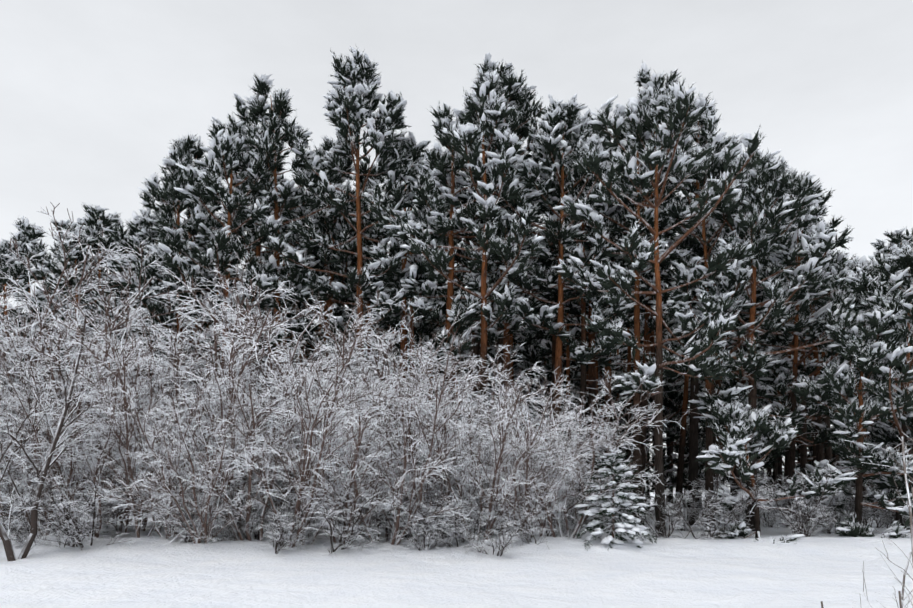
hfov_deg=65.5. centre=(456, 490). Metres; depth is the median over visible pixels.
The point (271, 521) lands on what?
brush
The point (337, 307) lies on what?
pine
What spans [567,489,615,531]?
undergrowth
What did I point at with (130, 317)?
pine
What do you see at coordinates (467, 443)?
shrub
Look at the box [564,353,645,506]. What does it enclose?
young pine
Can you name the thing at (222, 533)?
brush
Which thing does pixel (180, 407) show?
shrub
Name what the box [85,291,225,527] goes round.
shrub
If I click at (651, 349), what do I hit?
pine
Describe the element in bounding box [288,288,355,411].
pine
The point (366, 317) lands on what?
pine
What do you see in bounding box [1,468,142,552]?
brush
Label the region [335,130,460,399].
pine
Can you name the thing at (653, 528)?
undergrowth
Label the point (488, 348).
pine
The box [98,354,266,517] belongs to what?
shrub
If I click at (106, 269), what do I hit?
pine
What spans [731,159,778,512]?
pine
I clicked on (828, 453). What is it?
pine
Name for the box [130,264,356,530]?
shrub
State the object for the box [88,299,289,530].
shrub
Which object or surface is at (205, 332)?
pine
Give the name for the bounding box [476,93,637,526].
pine
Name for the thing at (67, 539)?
brush
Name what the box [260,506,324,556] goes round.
brush
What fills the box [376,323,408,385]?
pine
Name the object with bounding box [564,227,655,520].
pine
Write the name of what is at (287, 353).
young pine
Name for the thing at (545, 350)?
pine
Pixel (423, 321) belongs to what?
pine
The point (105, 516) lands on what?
brush
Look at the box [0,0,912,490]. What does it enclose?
sky
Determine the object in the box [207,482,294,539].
brush
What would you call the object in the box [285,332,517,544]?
shrub
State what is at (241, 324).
shrub
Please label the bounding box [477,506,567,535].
brush
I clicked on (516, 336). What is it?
pine
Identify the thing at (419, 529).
brush
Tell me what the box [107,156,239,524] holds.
pine
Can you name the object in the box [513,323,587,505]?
young pine
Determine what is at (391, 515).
brush
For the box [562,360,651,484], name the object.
young pine
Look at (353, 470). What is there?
shrub
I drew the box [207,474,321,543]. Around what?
brush
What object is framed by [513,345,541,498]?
young pine
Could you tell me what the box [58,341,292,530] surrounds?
shrub
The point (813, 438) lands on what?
pine
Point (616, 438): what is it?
shrub
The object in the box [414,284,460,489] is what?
pine
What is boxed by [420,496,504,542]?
brush
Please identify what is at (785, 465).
pine
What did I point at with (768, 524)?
undergrowth
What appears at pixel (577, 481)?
shrub
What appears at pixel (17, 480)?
shrub
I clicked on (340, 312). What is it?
pine
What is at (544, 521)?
shrub
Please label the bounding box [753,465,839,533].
undergrowth
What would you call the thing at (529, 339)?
pine
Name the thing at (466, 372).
young pine
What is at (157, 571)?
snow ground
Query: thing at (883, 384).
pine
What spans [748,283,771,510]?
pine
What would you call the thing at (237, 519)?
brush
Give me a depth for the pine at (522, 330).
44.80 m
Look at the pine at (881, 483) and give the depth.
22.87 m
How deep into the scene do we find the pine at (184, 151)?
29.42 m
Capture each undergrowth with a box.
[232,481,326,534]
[302,486,375,537]
[388,457,468,533]
[494,505,531,535]
[507,483,591,535]
[547,472,578,525]
[567,473,641,528]
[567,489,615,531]
[576,482,631,524]
[602,464,651,521]
[621,471,725,540]
[648,493,696,530]
[653,471,776,528]
[660,470,771,538]
[674,479,725,516]
[715,480,781,530]
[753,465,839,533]
[757,485,843,536]
[759,493,781,527]
[764,495,813,523]
[767,483,833,521]
[778,493,837,527]
[784,483,845,524]
[794,492,842,520]
[799,494,842,533]
[814,466,882,524]
[831,479,880,525]
[832,484,894,527]
[871,491,912,532]
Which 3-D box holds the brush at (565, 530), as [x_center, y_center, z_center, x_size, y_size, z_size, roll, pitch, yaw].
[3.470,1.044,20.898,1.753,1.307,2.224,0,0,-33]
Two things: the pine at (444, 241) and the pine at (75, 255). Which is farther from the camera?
the pine at (75, 255)
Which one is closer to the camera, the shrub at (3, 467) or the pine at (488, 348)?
the shrub at (3, 467)
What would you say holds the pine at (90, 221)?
on the snow ground
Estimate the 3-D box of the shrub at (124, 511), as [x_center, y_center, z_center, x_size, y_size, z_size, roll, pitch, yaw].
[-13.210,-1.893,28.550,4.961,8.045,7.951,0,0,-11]
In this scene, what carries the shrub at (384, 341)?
on the snow ground
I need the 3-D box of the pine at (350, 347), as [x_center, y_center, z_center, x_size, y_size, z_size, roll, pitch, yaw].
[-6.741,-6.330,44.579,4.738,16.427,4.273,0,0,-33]
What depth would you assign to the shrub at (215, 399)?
24.80 m
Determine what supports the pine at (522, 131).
on the snow ground
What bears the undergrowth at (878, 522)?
on the snow ground
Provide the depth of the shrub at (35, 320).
23.27 m
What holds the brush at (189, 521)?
on the snow ground
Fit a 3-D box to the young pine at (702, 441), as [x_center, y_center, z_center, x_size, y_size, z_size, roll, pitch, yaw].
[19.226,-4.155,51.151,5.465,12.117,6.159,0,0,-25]
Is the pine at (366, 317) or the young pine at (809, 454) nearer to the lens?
the pine at (366, 317)
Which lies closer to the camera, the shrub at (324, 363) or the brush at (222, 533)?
the brush at (222, 533)
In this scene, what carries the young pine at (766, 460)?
on the snow ground
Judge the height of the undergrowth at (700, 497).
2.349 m
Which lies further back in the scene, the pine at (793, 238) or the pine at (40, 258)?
the pine at (40, 258)
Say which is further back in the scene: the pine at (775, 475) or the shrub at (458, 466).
the pine at (775, 475)
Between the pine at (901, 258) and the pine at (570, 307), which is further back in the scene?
the pine at (570, 307)
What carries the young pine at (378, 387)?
on the snow ground
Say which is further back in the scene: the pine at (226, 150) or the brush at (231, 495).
the pine at (226, 150)
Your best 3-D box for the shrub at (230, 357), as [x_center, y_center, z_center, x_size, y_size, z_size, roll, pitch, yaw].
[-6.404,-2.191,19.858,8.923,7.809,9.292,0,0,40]
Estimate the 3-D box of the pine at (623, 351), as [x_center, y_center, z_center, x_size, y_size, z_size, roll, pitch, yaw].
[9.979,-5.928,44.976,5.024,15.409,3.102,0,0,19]
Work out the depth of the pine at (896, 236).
38.31 m
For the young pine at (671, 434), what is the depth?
44.40 m
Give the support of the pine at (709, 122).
on the snow ground
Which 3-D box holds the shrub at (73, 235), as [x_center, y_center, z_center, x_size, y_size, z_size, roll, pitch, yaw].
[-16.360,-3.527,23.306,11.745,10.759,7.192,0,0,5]
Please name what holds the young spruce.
on the snow ground
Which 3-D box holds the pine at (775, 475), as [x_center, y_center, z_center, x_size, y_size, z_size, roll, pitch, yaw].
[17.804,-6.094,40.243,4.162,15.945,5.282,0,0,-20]
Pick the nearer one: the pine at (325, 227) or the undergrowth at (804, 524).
the undergrowth at (804, 524)
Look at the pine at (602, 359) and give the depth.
29.90 m
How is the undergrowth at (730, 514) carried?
on the snow ground
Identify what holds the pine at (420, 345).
on the snow ground
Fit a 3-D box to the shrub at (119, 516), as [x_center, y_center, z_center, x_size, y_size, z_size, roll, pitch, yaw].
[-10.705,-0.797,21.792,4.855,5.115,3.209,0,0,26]
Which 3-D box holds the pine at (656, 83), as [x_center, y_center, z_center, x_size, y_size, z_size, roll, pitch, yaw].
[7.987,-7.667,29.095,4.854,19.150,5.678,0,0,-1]
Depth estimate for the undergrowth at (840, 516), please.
30.70 m
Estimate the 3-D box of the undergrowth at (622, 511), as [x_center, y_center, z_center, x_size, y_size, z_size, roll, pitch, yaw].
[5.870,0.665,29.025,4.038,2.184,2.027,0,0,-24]
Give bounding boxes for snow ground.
[0,491,912,607]
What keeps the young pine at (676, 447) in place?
on the snow ground
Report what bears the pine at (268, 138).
on the snow ground
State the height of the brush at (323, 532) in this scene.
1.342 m
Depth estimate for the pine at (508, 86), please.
25.92 m
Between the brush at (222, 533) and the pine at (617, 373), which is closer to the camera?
the brush at (222, 533)
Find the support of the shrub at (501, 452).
on the snow ground
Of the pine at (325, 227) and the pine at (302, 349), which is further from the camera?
the pine at (302, 349)
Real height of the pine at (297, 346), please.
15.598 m
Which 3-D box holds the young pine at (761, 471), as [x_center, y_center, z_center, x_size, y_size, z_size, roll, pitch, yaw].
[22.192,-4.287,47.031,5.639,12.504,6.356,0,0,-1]
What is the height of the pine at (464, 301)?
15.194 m
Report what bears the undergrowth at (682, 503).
on the snow ground
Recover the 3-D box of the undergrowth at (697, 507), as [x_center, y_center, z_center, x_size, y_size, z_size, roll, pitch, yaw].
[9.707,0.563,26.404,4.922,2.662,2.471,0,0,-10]
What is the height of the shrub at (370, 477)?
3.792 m
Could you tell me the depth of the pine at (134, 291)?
47.10 m
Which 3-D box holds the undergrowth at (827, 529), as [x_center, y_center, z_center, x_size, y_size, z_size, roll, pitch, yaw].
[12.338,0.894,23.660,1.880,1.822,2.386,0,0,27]
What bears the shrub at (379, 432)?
on the snow ground
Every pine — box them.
[0,216,63,368]
[0,238,58,504]
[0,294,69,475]
[3,284,53,397]
[9,217,97,354]
[34,223,123,391]
[41,283,94,398]
[44,290,147,508]
[46,202,137,512]
[85,227,137,495]
[90,267,168,513]
[99,207,194,521]
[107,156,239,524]
[109,239,187,350]
[129,216,204,329]
[135,113,289,517]
[135,132,242,480]
[163,227,241,367]
[182,295,248,368]
[186,259,267,366]
[190,124,310,415]
[191,74,350,482]
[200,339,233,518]
[235,204,318,439]
[248,320,299,476]
[265,133,374,387]
[269,46,420,507]
[281,305,323,382]
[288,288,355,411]
[291,308,318,388]
[292,169,354,513]
[301,258,366,395]
[318,303,382,488]
[321,231,409,412]
[322,160,427,414]
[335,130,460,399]
[344,338,398,468]
[358,102,524,492]
[375,154,448,507]
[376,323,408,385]
[383,83,548,529]
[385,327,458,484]
[390,236,462,483]
[390,299,426,434]
[407,208,497,492]
[409,318,467,417]
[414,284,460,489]
[435,53,542,523]
[436,292,469,429]
[439,69,584,506]
[444,238,514,449]
[454,291,521,458]
[456,329,529,511]
[463,104,557,525]
[469,256,548,515]
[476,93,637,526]
[487,346,548,491]
[491,313,527,369]
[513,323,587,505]
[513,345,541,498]
[516,134,613,441]
[517,316,587,484]
[525,227,598,483]
[528,108,644,526]
[530,141,646,521]
[552,82,767,537]
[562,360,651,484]
[563,309,626,479]
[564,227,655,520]
[564,243,629,468]
[564,312,625,410]
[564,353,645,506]
[574,85,698,523]
[598,284,674,513]
[598,310,644,506]
[601,335,703,516]
[605,160,693,519]
[606,61,714,524]
[612,360,671,512]
[625,306,704,508]
[625,307,652,508]
[636,131,813,531]
[641,90,757,525]
[663,285,722,515]
[663,410,704,506]
[667,133,789,515]
[668,201,761,395]
[671,147,902,531]
[671,355,684,471]
[673,363,725,507]
[687,321,784,514]
[696,399,857,544]
[698,383,746,508]
[714,203,871,527]
[730,227,765,470]
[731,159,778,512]
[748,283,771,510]
[756,167,828,504]
[756,178,860,512]
[756,243,892,527]
[757,259,798,511]
[757,343,832,510]
[757,354,812,486]
[757,362,805,507]
[764,355,831,498]
[770,251,892,517]
[773,257,836,518]
[789,304,912,537]
[798,218,853,520]
[800,242,912,525]
[806,340,836,498]
[819,255,900,525]
[835,299,912,529]
[840,397,889,512]
[863,238,912,449]
[863,345,912,529]
[864,227,912,516]
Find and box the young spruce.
[573,445,656,550]
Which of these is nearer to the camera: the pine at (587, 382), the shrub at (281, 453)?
the shrub at (281, 453)
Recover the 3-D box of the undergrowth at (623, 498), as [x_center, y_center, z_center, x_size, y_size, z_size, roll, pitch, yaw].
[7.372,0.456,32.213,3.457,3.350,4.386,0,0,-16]
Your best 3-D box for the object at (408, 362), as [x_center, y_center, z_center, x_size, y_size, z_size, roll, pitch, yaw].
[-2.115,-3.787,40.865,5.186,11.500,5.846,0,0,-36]
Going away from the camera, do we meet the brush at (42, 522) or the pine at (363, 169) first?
the brush at (42, 522)
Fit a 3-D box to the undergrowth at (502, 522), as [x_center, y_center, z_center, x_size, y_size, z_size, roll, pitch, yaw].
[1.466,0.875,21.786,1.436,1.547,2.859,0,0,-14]
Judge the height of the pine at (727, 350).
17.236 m
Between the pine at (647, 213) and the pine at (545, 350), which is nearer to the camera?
the pine at (647, 213)
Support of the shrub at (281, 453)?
on the snow ground
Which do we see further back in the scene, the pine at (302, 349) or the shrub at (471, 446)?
the pine at (302, 349)
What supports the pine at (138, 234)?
on the snow ground
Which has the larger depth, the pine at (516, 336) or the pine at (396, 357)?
the pine at (396, 357)
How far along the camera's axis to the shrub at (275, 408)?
25.22 m
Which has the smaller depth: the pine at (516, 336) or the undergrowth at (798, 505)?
the undergrowth at (798, 505)
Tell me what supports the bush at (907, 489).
on the snow ground
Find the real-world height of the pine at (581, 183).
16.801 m
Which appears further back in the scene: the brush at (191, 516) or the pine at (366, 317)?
the pine at (366, 317)
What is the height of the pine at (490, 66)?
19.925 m
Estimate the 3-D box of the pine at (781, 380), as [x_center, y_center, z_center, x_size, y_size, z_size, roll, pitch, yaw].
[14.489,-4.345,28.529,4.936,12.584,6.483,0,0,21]
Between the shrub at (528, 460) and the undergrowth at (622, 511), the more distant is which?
the undergrowth at (622, 511)
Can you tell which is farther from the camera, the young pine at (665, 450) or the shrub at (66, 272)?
the young pine at (665, 450)
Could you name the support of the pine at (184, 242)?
on the snow ground
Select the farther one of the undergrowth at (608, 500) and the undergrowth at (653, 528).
the undergrowth at (608, 500)
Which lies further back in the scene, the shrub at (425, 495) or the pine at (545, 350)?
the pine at (545, 350)
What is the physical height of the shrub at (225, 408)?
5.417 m
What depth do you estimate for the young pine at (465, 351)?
41.27 m
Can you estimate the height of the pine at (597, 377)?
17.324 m
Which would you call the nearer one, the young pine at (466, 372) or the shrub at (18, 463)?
the shrub at (18, 463)
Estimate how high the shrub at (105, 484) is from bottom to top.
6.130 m
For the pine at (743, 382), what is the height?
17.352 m
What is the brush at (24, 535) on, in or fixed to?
on the snow ground
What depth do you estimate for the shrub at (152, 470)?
19.62 m
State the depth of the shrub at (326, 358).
21.83 m
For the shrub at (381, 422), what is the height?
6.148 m
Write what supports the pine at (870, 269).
on the snow ground
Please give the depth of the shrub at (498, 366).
22.60 m
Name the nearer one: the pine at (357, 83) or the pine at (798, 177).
the pine at (357, 83)
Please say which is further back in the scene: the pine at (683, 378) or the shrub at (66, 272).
the pine at (683, 378)
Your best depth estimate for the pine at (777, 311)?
24.01 m
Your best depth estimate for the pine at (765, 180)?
23.81 m
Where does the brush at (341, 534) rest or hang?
on the snow ground
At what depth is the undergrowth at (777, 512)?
32.59 m
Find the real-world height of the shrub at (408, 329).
8.432 m
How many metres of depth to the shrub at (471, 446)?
21.80 m
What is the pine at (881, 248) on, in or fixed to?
on the snow ground
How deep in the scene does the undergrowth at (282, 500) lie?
22.73 m
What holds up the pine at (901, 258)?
on the snow ground
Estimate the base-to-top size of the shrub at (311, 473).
6.604 m
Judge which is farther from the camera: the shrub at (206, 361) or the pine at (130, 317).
the pine at (130, 317)
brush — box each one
[0,504,61,547]
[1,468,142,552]
[1,487,34,530]
[4,500,60,532]
[33,506,107,548]
[42,478,144,538]
[147,500,215,542]
[166,497,219,536]
[167,505,234,542]
[202,508,264,540]
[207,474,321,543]
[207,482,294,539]
[210,486,296,539]
[211,497,271,541]
[256,495,324,549]
[258,509,291,538]
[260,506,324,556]
[267,510,323,541]
[283,504,379,538]
[299,486,391,557]
[313,484,468,542]
[373,482,486,543]
[389,506,466,550]
[400,498,483,548]
[400,505,437,541]
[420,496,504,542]
[440,515,539,556]
[445,497,504,535]
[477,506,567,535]
[485,497,571,547]
[555,506,603,539]
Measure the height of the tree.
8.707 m
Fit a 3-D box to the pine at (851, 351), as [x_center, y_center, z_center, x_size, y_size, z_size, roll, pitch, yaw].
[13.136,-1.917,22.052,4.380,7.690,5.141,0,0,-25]
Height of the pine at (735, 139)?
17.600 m
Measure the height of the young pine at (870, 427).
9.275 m
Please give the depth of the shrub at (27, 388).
23.16 m
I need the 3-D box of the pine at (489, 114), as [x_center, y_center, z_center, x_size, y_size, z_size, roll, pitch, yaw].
[0.234,-5.823,23.790,5.379,15.276,6.415,0,0,-1]
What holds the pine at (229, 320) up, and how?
on the snow ground
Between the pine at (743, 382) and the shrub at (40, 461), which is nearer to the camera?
the shrub at (40, 461)
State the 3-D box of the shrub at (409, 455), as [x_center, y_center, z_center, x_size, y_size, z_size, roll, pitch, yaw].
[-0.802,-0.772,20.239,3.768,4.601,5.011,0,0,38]
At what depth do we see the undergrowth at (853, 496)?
30.80 m
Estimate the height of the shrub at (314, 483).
6.179 m
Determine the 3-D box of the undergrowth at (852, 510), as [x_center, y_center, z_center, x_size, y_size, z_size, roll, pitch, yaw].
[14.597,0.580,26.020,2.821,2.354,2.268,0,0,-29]
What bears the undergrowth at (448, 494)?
on the snow ground
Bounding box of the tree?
[0,315,135,560]
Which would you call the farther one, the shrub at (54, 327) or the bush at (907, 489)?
the shrub at (54, 327)
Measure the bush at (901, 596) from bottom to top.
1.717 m
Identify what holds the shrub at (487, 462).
on the snow ground
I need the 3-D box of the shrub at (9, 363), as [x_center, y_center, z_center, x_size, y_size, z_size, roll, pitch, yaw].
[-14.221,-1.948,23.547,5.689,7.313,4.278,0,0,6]
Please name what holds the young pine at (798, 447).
on the snow ground
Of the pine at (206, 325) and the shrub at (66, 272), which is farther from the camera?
the pine at (206, 325)
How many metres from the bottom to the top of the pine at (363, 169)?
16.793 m
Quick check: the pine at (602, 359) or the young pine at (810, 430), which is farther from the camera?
the young pine at (810, 430)
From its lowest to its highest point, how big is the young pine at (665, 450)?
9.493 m
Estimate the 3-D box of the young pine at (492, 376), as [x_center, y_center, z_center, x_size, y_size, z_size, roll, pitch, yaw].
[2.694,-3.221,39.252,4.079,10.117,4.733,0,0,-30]
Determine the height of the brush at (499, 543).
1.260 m
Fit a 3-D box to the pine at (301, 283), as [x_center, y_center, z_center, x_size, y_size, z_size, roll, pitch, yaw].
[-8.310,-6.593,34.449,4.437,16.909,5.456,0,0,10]
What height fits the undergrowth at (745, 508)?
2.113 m
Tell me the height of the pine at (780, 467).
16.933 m
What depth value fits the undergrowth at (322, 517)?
22.38 m
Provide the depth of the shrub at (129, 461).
18.90 m
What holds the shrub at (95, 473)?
on the snow ground
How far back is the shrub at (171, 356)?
23.58 m
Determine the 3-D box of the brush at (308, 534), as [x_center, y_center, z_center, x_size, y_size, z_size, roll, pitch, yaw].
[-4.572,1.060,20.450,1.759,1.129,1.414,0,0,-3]
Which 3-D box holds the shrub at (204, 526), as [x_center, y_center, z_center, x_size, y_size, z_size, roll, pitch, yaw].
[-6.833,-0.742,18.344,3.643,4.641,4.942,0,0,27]
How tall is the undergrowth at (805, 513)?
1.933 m
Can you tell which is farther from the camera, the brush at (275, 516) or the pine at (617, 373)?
the pine at (617, 373)
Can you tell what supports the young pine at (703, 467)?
on the snow ground
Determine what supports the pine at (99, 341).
on the snow ground
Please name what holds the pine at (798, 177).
on the snow ground
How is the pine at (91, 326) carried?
on the snow ground
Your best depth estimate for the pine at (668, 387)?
39.79 m
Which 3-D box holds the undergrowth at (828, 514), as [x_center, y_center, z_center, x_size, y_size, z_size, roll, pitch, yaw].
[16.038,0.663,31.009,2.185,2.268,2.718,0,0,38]
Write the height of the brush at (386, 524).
2.001 m
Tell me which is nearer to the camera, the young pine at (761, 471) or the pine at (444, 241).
the pine at (444, 241)
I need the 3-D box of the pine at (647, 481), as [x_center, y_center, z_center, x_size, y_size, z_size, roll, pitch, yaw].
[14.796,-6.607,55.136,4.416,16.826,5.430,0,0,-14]
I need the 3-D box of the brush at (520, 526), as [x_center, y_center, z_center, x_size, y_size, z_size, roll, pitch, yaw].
[2.054,0.941,19.533,2.731,1.604,2.152,0,0,-44]
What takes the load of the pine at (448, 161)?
on the snow ground
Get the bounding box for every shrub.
[0,202,223,483]
[0,223,124,481]
[0,260,350,536]
[0,290,203,534]
[0,301,83,525]
[0,312,126,529]
[0,320,127,528]
[0,339,158,537]
[0,351,133,537]
[0,358,100,531]
[0,377,35,518]
[0,390,60,511]
[6,291,183,514]
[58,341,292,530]
[59,382,160,535]
[63,295,246,527]
[63,393,162,520]
[64,324,270,537]
[76,345,168,529]
[84,360,241,538]
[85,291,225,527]
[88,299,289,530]
[94,383,287,548]
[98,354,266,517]
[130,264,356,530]
[139,249,382,499]
[151,353,224,516]
[155,346,327,540]
[178,311,424,531]
[187,353,279,520]
[195,302,505,534]
[201,337,329,506]
[206,301,388,546]
[227,388,305,520]
[233,287,419,544]
[243,336,361,520]
[247,367,428,543]
[273,336,453,538]
[273,337,439,509]
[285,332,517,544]
[321,349,487,491]
[324,306,469,531]
[334,420,421,536]
[338,361,498,532]
[352,380,498,535]
[361,414,489,534]
[371,355,588,540]
[404,414,507,526]
[407,393,522,527]
[430,339,550,522]
[434,392,501,519]
[445,366,687,538]
[450,427,538,535]
[469,390,635,536]
[476,377,601,544]
[508,419,615,531]
[509,401,642,527]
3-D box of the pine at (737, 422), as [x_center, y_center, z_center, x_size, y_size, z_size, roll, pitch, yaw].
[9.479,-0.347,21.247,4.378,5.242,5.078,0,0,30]
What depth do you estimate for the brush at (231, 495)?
20.07 m
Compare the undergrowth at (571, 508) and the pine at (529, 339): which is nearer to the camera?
the undergrowth at (571, 508)
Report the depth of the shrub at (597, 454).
22.81 m
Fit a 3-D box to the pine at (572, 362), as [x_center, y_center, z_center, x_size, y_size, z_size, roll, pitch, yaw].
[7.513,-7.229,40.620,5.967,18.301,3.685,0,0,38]
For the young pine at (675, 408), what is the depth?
41.78 m
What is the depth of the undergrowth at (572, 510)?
21.98 m
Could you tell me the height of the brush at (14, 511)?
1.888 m
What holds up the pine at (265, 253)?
on the snow ground
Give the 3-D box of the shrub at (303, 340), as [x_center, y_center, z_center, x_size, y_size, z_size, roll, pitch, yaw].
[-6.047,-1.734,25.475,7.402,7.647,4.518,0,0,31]
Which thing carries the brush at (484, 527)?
on the snow ground
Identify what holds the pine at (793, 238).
on the snow ground
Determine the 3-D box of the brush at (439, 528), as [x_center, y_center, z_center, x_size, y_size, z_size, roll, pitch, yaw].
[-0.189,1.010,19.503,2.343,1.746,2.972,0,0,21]
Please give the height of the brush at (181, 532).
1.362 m
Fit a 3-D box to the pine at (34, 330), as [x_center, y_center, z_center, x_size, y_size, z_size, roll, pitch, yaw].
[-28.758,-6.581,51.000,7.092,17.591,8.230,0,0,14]
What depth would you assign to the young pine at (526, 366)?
39.08 m
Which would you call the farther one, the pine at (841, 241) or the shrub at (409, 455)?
the pine at (841, 241)
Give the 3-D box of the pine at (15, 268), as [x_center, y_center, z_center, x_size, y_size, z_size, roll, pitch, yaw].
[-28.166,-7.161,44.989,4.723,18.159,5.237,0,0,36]
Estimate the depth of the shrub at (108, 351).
20.83 m
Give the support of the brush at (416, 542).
on the snow ground
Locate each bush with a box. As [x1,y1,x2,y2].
[821,552,912,607]
[842,434,912,607]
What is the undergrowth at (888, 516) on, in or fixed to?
on the snow ground
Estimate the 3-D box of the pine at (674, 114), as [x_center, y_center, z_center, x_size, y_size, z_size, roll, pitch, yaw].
[5.882,-5.219,21.777,5.588,14.324,6.876,0,0,-1]
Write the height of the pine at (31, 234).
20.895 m

